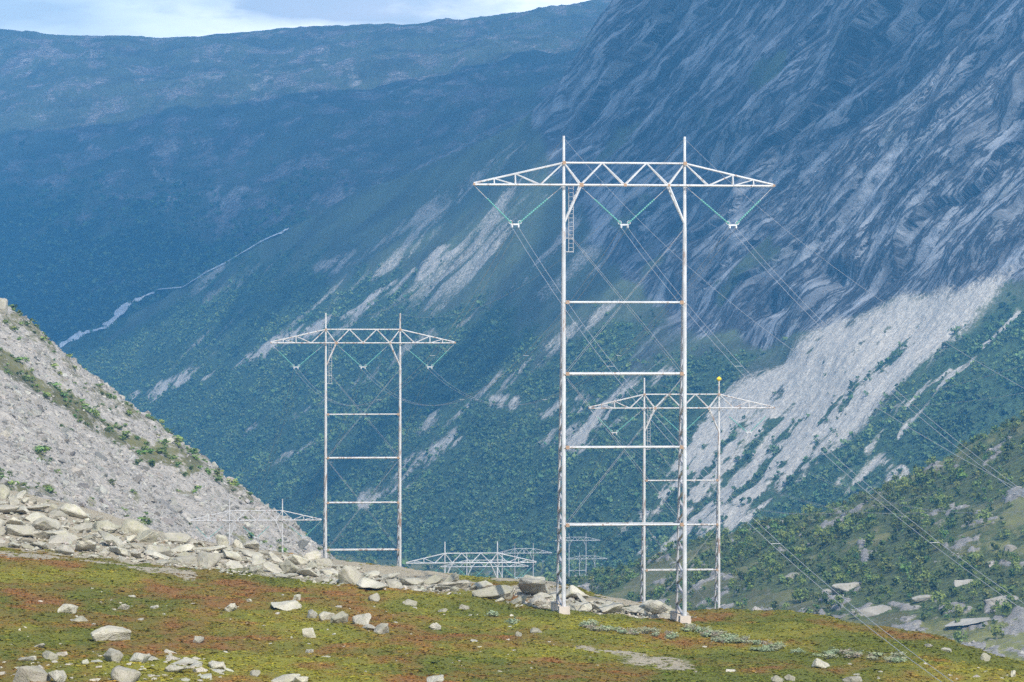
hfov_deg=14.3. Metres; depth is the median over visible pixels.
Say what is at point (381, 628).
boulder
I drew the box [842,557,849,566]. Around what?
birch tree
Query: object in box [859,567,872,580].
birch tree
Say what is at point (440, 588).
boulder
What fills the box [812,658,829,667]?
boulder
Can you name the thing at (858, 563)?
birch tree
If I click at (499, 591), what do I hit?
boulder
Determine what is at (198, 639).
boulder
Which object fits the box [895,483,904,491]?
birch tree
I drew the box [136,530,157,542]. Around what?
boulder
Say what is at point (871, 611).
boulder
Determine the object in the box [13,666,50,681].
boulder
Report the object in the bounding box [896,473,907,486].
birch tree
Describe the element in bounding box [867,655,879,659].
willow shrub
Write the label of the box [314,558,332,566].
boulder
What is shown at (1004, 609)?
birch tree
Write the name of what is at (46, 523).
boulder
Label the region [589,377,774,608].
pylon
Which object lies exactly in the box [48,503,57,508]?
boulder
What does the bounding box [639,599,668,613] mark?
boulder
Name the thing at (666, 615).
boulder
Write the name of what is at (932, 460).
birch tree
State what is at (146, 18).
sky
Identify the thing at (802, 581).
birch tree
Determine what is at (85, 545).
boulder
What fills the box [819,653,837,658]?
willow shrub
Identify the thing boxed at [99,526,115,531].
boulder
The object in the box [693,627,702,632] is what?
willow shrub
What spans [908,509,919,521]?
birch tree
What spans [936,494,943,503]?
birch tree
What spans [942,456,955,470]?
birch tree
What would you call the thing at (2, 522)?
boulder
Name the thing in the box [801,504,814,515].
birch tree
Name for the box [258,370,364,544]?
power line
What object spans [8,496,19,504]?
boulder
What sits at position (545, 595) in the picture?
boulder
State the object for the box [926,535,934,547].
birch tree
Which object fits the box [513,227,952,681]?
power line
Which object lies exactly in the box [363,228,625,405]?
power line
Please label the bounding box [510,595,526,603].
boulder
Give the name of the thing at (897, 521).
birch tree
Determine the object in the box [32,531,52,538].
boulder
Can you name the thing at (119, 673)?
boulder
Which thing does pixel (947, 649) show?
boulder
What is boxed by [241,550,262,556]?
boulder
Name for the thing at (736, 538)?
birch tree
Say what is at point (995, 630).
birch tree
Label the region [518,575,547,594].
boulder
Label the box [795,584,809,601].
birch tree
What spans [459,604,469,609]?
boulder
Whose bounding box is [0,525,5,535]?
boulder
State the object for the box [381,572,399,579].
boulder
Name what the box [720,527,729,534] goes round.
birch tree
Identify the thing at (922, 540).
birch tree
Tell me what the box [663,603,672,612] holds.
boulder
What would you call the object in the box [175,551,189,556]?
boulder
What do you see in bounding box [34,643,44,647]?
boulder
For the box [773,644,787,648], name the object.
willow shrub
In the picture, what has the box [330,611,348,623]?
boulder
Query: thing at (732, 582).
birch tree
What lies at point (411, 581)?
boulder
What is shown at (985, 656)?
boulder
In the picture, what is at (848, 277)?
earth wire
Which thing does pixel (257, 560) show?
boulder
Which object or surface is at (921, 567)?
birch tree
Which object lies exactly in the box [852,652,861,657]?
willow shrub
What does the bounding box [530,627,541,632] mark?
boulder
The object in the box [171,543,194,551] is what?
boulder
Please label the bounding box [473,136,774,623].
pylon
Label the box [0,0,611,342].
mountain
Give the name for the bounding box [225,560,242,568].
boulder
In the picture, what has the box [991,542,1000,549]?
birch tree
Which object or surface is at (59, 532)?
boulder
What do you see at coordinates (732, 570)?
birch tree
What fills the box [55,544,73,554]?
boulder
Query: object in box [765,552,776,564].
birch tree
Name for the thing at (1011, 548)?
boulder
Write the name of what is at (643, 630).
willow shrub
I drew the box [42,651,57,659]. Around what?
boulder
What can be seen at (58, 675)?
boulder
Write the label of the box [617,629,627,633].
willow shrub
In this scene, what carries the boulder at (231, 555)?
on the tundra ground
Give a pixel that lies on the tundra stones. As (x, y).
(168, 658)
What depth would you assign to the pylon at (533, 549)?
1449.94 m
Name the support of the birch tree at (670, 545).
on the bushy hillside
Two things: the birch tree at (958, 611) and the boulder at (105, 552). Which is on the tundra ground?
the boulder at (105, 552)
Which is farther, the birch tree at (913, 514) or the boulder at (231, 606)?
the birch tree at (913, 514)
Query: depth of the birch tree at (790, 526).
1481.94 m
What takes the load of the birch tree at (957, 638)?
on the bushy hillside
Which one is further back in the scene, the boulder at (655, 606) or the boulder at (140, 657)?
the boulder at (655, 606)
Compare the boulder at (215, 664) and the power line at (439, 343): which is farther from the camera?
the power line at (439, 343)
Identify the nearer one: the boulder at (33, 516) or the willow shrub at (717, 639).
the willow shrub at (717, 639)
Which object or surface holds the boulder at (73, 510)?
on the tundra ground
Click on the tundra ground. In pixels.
(365, 567)
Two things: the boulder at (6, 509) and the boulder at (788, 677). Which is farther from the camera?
the boulder at (6, 509)
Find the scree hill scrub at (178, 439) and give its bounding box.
[0,304,338,559]
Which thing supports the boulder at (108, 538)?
on the tundra ground
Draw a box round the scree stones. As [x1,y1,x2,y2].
[0,307,335,558]
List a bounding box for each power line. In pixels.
[207,370,297,542]
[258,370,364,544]
[294,227,517,405]
[302,369,431,544]
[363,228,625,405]
[437,228,735,404]
[512,439,613,575]
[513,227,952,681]
[561,444,677,579]
[590,437,744,591]
[622,228,1022,609]
[622,442,1020,513]
[681,435,1022,513]
[732,228,1023,497]
[747,434,1023,512]
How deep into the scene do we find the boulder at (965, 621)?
1107.03 m
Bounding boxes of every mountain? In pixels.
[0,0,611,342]
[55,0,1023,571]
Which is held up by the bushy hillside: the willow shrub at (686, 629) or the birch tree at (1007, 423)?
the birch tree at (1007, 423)
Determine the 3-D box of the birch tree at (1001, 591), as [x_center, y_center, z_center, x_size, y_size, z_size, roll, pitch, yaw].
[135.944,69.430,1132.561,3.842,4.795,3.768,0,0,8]
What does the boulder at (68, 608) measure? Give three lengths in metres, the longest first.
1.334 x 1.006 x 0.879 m
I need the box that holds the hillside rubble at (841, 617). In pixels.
[574,435,1023,653]
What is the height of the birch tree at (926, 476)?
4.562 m
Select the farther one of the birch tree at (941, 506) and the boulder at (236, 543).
the birch tree at (941, 506)
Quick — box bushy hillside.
[552,418,1023,660]
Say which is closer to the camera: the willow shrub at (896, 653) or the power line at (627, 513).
the willow shrub at (896, 653)
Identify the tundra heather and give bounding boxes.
[0,495,1023,681]
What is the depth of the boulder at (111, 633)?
239.41 m
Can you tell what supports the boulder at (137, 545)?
on the tundra ground
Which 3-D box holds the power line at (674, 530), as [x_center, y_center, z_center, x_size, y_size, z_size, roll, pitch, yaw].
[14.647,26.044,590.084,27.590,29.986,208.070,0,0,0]
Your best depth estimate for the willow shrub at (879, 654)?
258.75 m
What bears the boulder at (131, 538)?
on the tundra ground
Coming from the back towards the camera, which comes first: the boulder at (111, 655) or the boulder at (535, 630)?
the boulder at (535, 630)
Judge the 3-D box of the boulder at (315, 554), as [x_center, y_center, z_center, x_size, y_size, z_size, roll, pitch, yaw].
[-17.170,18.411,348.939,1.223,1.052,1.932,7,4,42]
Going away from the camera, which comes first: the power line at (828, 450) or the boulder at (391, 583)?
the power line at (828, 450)
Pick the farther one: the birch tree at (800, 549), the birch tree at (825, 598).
the birch tree at (800, 549)
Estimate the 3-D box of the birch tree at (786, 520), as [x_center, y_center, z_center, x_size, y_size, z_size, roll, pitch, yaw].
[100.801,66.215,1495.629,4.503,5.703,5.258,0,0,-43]
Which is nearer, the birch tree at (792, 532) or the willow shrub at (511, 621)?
the willow shrub at (511, 621)
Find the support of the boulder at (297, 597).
on the tundra ground
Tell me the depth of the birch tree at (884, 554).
1271.04 m
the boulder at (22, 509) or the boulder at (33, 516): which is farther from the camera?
the boulder at (22, 509)
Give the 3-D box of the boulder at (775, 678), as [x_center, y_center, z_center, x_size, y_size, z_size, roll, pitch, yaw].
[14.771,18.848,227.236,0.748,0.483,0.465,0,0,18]
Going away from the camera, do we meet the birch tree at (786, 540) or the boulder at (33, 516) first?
the boulder at (33, 516)
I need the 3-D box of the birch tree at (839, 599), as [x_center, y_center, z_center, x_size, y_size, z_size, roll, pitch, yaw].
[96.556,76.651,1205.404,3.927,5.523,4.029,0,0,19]
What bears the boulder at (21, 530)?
on the tundra ground
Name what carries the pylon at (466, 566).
on the valley floor
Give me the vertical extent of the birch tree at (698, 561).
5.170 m
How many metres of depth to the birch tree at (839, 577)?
1259.91 m
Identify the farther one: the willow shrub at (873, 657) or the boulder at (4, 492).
the boulder at (4, 492)
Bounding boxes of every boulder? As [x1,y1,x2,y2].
[0,298,7,314]
[0,485,9,498]
[0,505,19,513]
[0,519,5,525]
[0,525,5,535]
[5,517,25,525]
[5,525,36,536]
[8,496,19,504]
[8,543,20,546]
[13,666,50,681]
[15,490,25,497]
[15,506,29,512]
[18,657,34,660]
[19,539,32,542]
[20,498,28,503]
[21,544,34,548]
[25,512,46,521]
[26,504,50,509]
[30,541,48,548]
[32,517,59,530]
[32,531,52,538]
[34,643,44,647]
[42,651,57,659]
[46,529,70,534]
[47,510,67,519]
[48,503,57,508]
[48,534,77,542]
[48,670,66,681]
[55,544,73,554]
[57,604,77,613]
[58,503,90,518]
[67,523,92,532]
[71,616,87,621]
[75,539,96,550]
[82,535,96,538]
[90,515,102,520]
[91,625,130,640]
[92,521,118,532]
[96,549,109,555]
[97,530,123,546]
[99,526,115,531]
[103,648,122,661]
[109,546,130,556]
[111,665,140,681]
[118,604,129,610]
[119,518,150,533]
[125,535,135,541]
[129,653,150,662]
[131,543,144,548]
[131,551,140,557]
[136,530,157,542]
[144,550,169,558]
[145,545,170,556]
[156,559,168,563]
[158,532,190,544]
[164,664,189,672]
[166,560,177,564]
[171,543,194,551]
[171,555,197,566]
[173,658,201,664]
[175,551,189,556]
[187,539,198,544]
[193,636,203,642]
[194,545,225,551]
[197,552,220,566]
[208,660,225,669]
[215,534,228,545]
[223,550,241,560]
[224,544,232,550]
[224,603,236,610]
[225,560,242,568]
[232,539,242,548]
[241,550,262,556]
[243,540,258,549]
[248,566,262,574]
[250,670,260,676]
[252,554,264,565]
[263,561,282,572]
[267,551,282,561]
[271,600,301,610]
[271,674,299,681]
[279,560,299,573]
[279,573,296,578]
[284,554,309,564]
[292,676,308,681]
[293,594,300,599]
[296,568,317,576]
[302,550,320,559]
[302,628,315,637]
[305,649,313,652]
[306,561,317,568]
[307,609,317,617]
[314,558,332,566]
[315,576,324,581]
[319,568,337,575]
[319,611,334,620]
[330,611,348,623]
[338,565,360,584]
[352,613,370,624]
[356,577,387,588]
[361,570,379,575]
[362,624,374,629]
[368,593,379,601]
[373,623,388,633]
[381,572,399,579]
[385,579,401,587]
[399,577,424,585]
[402,599,417,605]
[424,574,441,584]
[426,675,443,681]
[429,622,440,629]
[435,586,450,590]
[437,580,469,588]
[443,572,458,581]
[450,586,457,591]
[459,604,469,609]
[472,580,492,589]
[472,585,513,598]
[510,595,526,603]
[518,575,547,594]
[529,595,548,605]
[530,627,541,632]
[533,592,551,598]
[548,591,561,598]
[566,585,588,598]
[568,602,591,611]
[576,593,587,601]
[589,602,600,611]
[598,601,623,612]
[618,607,627,613]
[624,605,645,614]
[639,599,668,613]
[660,613,669,618]
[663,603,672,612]
[771,675,783,681]
[779,572,799,580]
[784,674,794,680]
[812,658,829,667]
[831,582,861,594]
[842,676,862,681]
[850,605,891,617]
[911,595,931,602]
[941,647,951,651]
[945,617,990,626]
[953,579,972,586]
[980,653,990,660]
[983,595,1018,605]
[1004,544,1016,554]
[1011,670,1015,676]
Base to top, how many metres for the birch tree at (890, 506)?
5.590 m
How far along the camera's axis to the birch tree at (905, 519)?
1330.26 m
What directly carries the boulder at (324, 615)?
on the tundra ground
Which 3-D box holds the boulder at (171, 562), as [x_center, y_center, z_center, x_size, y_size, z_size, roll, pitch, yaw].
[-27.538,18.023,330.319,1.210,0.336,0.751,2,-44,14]
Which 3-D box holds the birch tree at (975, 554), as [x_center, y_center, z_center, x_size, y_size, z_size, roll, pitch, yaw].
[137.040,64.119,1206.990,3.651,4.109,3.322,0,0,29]
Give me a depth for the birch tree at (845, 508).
1461.32 m
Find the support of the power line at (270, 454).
hanging from the pylon at (398, 502)
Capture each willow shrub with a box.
[484,610,498,616]
[504,616,520,624]
[589,626,603,630]
[600,625,613,630]
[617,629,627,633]
[638,627,652,633]
[649,627,660,633]
[665,633,675,638]
[680,628,691,631]
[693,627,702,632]
[710,631,722,636]
[711,629,726,633]
[711,635,723,641]
[720,637,733,642]
[761,647,775,651]
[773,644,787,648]
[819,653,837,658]
[827,647,842,653]
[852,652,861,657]
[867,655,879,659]
[870,652,883,656]
[883,657,893,662]
[890,651,906,656]
[892,656,906,662]
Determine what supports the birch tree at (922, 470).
on the bushy hillside
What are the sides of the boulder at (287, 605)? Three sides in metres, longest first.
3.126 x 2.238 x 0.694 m
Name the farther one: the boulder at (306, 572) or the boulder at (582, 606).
the boulder at (306, 572)
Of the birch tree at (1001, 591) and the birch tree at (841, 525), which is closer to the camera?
the birch tree at (1001, 591)
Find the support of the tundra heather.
on the tundra ground
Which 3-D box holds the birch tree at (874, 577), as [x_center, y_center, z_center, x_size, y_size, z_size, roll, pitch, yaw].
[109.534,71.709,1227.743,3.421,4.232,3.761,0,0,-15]
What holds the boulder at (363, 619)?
on the tundra ground
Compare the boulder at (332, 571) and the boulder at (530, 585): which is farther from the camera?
the boulder at (332, 571)
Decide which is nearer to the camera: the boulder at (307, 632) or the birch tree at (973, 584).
the boulder at (307, 632)
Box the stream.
[59,228,288,346]
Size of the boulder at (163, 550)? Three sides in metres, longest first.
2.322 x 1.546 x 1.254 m
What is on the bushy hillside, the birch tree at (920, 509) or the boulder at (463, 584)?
the birch tree at (920, 509)
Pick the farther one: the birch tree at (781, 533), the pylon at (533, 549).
the birch tree at (781, 533)
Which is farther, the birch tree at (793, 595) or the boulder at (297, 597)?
the birch tree at (793, 595)
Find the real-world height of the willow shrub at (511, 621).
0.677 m
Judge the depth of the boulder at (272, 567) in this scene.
329.18 m
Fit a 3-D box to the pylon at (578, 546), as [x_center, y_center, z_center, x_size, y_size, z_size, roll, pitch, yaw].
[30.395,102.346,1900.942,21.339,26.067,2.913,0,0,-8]
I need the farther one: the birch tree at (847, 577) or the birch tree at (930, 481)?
the birch tree at (930, 481)
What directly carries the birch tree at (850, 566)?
on the bushy hillside
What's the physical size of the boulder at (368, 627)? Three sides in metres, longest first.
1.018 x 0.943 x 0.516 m
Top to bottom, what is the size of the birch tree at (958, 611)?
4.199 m
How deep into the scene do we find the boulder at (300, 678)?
207.59 m
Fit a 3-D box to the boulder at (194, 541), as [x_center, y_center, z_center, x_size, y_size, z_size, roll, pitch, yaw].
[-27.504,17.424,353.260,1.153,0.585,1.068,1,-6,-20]
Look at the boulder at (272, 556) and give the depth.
345.38 m
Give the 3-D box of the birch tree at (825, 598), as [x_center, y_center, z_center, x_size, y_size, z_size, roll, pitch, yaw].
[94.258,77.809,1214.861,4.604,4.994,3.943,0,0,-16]
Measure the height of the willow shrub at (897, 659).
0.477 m
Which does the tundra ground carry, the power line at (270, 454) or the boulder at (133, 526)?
the boulder at (133, 526)
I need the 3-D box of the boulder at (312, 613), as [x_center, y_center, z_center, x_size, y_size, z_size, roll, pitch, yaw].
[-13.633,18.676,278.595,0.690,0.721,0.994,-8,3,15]
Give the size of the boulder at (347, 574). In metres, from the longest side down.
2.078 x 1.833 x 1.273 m
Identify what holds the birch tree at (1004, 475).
on the bushy hillside
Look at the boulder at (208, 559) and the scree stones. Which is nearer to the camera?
the boulder at (208, 559)
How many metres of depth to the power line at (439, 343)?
345.19 m
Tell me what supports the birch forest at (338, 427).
on the mountain at (879, 144)
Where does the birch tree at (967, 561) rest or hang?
on the bushy hillside
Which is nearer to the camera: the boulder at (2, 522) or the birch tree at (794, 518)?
the boulder at (2, 522)
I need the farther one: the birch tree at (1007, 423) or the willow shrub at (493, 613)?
the birch tree at (1007, 423)
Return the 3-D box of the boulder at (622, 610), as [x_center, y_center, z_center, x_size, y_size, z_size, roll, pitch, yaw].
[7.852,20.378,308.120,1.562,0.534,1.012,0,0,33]
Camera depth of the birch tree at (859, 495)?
1495.63 m
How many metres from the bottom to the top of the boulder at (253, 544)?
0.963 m
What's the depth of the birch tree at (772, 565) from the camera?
1354.26 m
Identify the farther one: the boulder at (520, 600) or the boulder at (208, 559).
the boulder at (208, 559)
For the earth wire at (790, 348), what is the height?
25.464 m
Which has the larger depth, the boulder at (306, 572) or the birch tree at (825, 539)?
the birch tree at (825, 539)
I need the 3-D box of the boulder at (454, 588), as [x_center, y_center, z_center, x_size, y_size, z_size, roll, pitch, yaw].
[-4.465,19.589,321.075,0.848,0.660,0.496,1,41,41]
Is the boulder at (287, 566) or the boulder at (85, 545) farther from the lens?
the boulder at (85, 545)
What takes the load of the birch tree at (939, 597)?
on the bushy hillside
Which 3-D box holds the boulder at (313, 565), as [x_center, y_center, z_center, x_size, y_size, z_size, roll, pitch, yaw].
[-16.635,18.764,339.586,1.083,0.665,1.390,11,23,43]
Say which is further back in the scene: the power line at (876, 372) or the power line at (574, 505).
the power line at (574, 505)
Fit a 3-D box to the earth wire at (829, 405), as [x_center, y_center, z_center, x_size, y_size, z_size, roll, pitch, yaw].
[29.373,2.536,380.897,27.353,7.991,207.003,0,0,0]
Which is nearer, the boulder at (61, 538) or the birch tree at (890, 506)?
the boulder at (61, 538)
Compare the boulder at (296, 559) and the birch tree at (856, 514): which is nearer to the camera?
the boulder at (296, 559)
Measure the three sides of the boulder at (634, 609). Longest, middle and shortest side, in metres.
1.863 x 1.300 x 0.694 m
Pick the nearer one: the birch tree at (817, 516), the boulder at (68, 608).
the boulder at (68, 608)
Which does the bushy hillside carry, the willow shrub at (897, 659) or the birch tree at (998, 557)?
the birch tree at (998, 557)
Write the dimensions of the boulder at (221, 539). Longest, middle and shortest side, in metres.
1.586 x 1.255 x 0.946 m
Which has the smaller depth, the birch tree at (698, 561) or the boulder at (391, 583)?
the boulder at (391, 583)
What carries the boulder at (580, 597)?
on the tundra ground
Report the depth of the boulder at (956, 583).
1168.83 m
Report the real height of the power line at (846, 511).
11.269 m
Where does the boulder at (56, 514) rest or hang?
on the tundra ground
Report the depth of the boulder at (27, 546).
331.66 m
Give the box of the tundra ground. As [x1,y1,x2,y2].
[0,491,1023,681]
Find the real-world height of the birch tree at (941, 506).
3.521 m
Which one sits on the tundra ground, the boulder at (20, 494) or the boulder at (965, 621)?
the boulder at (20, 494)
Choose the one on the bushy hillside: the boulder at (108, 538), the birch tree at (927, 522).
the birch tree at (927, 522)
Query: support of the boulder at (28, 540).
on the tundra ground
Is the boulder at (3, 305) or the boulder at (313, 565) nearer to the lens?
the boulder at (313, 565)
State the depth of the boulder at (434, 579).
329.18 m
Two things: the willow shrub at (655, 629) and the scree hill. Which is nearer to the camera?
the willow shrub at (655, 629)
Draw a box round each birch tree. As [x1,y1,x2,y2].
[664,537,674,549]
[681,600,693,609]
[691,567,703,581]
[695,557,702,565]
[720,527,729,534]
[729,566,736,575]
[729,578,737,586]
[732,535,741,544]
[735,569,746,580]
[746,535,753,542]
[746,576,754,584]
[754,517,763,526]
[764,547,775,560]
[764,560,777,568]
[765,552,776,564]
[773,562,785,571]
[776,529,787,538]
[780,514,790,525]
[781,601,789,609]
[782,534,791,543]
[785,529,796,536]
[786,521,794,528]
[790,512,799,523]
[791,586,797,598]
[794,544,805,554]
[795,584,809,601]
[796,573,805,585]
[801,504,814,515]
[811,511,825,521]
[820,531,832,544]
[820,594,836,606]
[831,565,840,573]
[832,591,844,605]
[833,520,842,533]
[834,572,844,582]
[839,522,847,530]
[840,504,849,514]
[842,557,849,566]
[842,572,853,582]
[843,514,854,526]
[847,560,857,573]
[848,558,861,567]
[853,510,862,519]
[855,492,862,499]
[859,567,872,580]
[871,573,881,584]
[880,551,888,561]
[881,481,892,495]
[884,497,895,510]
[890,514,903,530]
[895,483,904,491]
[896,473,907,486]
[900,477,909,487]
[902,512,912,524]
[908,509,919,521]
[910,467,922,477]
[912,503,925,517]
[914,475,922,483]
[915,467,925,476]
[915,570,930,582]
[917,532,929,547]
[917,562,923,572]
[921,473,930,481]
[923,519,930,527]
[924,587,931,594]
[925,475,934,486]
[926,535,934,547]
[929,456,936,462]
[930,590,946,606]
[934,538,944,548]
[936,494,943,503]
[938,502,945,510]
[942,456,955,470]
[942,497,948,504]
[942,598,953,613]
[946,586,960,597]
[952,625,968,643]
[953,604,964,616]
[959,557,970,566]
[968,579,977,589]
[968,588,977,596]
[970,552,979,559]
[975,508,992,523]
[981,430,988,439]
[990,620,1005,638]
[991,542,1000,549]
[992,552,1003,561]
[992,561,999,570]
[995,583,1008,595]
[995,595,1011,614]
[999,471,1007,481]
[1003,419,1010,427]
[1011,560,1019,568]
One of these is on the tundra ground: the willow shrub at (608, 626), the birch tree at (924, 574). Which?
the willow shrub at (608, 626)
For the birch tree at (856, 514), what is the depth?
1410.02 m
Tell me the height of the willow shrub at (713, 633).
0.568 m
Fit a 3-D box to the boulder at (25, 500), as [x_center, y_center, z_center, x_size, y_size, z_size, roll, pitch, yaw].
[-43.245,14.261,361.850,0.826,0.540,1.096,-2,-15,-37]
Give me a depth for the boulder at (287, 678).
207.91 m
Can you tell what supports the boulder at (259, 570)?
on the tundra ground
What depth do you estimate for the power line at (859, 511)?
384.03 m
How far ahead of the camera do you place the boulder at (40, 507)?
356.66 m
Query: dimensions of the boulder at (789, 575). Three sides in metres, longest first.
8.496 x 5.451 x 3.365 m
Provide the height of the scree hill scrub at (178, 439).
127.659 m
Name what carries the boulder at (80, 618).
on the tundra ground
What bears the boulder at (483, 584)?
on the tundra ground
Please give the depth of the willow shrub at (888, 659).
251.78 m
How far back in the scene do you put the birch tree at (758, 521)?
1580.31 m
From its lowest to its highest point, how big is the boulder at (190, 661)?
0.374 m
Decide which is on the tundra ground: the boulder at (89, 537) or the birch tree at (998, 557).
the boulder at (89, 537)
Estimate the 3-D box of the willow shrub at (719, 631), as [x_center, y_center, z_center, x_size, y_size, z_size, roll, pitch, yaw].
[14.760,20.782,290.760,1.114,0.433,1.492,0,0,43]
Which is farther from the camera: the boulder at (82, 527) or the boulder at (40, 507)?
the boulder at (40, 507)
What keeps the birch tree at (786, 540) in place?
on the bushy hillside
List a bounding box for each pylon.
[190,499,321,551]
[270,313,455,566]
[406,541,535,578]
[441,552,527,578]
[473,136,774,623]
[498,545,551,578]
[555,537,599,575]
[568,552,606,574]
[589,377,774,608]
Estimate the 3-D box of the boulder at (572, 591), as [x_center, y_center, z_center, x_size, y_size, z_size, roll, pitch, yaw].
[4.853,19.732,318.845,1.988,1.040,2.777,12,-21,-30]
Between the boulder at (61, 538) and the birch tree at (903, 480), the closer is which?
the boulder at (61, 538)
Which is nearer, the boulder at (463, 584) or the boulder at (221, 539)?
the boulder at (463, 584)
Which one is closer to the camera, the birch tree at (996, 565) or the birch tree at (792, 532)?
the birch tree at (996, 565)
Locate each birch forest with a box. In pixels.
[60,241,1023,572]
[332,552,590,579]
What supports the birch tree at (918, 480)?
on the bushy hillside
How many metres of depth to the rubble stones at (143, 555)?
333.42 m
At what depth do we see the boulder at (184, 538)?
350.23 m
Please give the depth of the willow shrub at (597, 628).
281.63 m
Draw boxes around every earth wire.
[326,139,562,316]
[405,143,680,317]
[567,142,1022,491]
[645,365,1022,406]
[685,139,1022,387]
[720,379,1019,406]
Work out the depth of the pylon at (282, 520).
692.90 m
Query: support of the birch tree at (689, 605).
on the bushy hillside
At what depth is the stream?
4894.19 m
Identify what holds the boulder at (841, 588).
on the bushy hillside
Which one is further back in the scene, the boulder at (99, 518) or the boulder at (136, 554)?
the boulder at (99, 518)
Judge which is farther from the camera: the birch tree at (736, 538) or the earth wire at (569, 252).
the birch tree at (736, 538)
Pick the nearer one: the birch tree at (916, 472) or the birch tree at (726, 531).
the birch tree at (916, 472)
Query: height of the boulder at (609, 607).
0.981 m
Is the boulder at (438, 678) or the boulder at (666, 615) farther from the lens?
the boulder at (666, 615)
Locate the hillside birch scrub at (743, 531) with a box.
[546,416,1023,634]
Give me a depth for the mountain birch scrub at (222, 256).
5231.93 m
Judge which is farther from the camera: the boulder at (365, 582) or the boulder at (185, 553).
the boulder at (185, 553)
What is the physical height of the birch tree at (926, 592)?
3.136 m
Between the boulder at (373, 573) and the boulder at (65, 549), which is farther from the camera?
the boulder at (373, 573)
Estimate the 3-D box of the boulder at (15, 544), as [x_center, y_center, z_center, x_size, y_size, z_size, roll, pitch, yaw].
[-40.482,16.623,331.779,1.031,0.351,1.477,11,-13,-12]
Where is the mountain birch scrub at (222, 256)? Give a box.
[0,140,348,341]
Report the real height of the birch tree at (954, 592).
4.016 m
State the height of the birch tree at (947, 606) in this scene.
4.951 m
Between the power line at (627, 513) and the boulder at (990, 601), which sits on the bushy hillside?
the boulder at (990, 601)
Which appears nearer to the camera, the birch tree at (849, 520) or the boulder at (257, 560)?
the boulder at (257, 560)
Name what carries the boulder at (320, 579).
on the tundra ground
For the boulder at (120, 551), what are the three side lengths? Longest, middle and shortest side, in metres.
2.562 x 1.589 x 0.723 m
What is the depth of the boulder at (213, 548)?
346.80 m
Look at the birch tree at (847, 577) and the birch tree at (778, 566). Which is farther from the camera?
the birch tree at (778, 566)
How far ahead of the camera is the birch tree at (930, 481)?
1395.22 m
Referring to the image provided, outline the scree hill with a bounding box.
[0,306,333,558]
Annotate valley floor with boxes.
[336,555,592,578]
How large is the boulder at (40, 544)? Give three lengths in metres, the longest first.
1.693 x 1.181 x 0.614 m
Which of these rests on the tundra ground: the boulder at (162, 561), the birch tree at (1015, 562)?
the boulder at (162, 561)
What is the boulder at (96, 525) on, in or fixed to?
on the tundra ground
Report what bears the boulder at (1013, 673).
on the tundra ground
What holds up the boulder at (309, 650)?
on the tundra ground
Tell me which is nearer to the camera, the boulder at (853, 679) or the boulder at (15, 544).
the boulder at (853, 679)
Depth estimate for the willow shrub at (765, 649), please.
268.71 m
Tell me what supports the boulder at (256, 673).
on the tundra ground
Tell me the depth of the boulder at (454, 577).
328.11 m
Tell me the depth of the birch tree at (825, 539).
1370.23 m
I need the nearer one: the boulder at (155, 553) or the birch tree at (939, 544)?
the boulder at (155, 553)
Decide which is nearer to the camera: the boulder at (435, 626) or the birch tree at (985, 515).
the boulder at (435, 626)
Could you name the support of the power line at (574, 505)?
hanging from the pylon at (644, 570)
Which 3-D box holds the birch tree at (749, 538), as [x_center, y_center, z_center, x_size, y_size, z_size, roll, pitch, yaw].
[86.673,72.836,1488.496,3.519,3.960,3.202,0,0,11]
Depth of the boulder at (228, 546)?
352.30 m
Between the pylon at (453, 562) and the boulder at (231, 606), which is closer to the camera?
the boulder at (231, 606)
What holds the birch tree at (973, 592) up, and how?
on the bushy hillside
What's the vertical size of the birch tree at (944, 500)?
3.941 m
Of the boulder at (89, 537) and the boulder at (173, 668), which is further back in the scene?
the boulder at (89, 537)
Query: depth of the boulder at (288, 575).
322.50 m
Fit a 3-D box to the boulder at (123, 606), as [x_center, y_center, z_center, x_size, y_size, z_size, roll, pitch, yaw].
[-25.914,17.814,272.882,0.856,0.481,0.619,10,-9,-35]
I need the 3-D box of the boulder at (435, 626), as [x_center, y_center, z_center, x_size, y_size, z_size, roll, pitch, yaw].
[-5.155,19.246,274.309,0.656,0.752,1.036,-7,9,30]
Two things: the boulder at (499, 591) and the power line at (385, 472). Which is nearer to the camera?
the boulder at (499, 591)
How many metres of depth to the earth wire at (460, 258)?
361.18 m
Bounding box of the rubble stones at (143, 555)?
[0,494,694,618]
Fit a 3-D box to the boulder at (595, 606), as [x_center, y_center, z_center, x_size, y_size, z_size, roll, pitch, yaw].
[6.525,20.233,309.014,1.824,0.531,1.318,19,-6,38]
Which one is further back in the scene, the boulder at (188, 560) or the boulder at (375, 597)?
the boulder at (188, 560)
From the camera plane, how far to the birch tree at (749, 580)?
1327.00 m
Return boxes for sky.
[0,0,587,37]
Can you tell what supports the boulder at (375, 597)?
on the tundra ground
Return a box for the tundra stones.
[0,574,1007,681]
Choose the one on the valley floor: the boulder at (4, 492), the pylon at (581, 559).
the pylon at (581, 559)
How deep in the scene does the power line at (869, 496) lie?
419.92 m
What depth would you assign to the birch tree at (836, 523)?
1405.27 m
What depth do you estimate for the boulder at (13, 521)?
344.72 m
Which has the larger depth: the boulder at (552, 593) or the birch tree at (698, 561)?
the birch tree at (698, 561)
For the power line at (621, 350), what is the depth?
350.59 m
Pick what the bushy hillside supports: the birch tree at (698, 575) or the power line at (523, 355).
the birch tree at (698, 575)
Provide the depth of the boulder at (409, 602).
299.83 m

